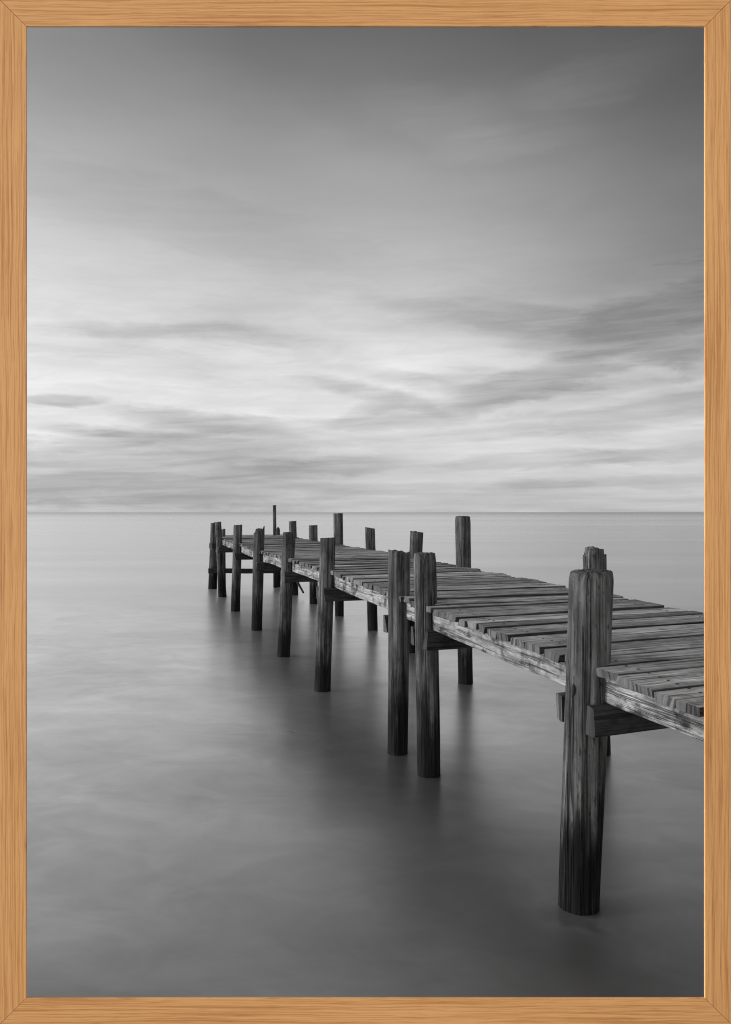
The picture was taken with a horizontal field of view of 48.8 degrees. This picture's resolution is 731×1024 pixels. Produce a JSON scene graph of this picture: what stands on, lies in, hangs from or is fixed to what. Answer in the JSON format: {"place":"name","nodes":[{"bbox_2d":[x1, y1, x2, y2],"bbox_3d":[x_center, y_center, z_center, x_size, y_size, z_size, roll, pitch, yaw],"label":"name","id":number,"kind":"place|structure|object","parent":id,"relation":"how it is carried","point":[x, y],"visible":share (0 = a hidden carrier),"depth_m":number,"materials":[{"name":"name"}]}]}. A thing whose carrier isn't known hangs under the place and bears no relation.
{"place":"outdoors","nodes":[
{"label":"outdoors","id":0,"kind":"place"},
{"bbox_2d":[27,512,703,996],"bbox_3d":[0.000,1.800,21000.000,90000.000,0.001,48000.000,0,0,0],"label":"sea","id":1,"kind":"structure","parent":0,"point":[223,800],"depth_m":5.13,"materials":[{"name":"grey liquid"}]},
{"bbox_2d":[208,505,703,915],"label":"wooden pier","id":2,"kind":"structure","parent":1,"relation":"in","point":[601,652],"depth_m":5.14,"materials":[{"name":"grey wood"}]},
{"bbox_2d":[0,0,730,1023],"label":"picture frame","id":3,"kind":"object","parent":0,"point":[18,18],"visible":1,"depth_m":2.80,"materials":[{"name":"brown wood"}]},
{"bbox_2d":[27,27,703,511],"label":"sky","id":4,"kind":"structure","parent":0,"point":[292,269],"materials":[{"name":"grey"}]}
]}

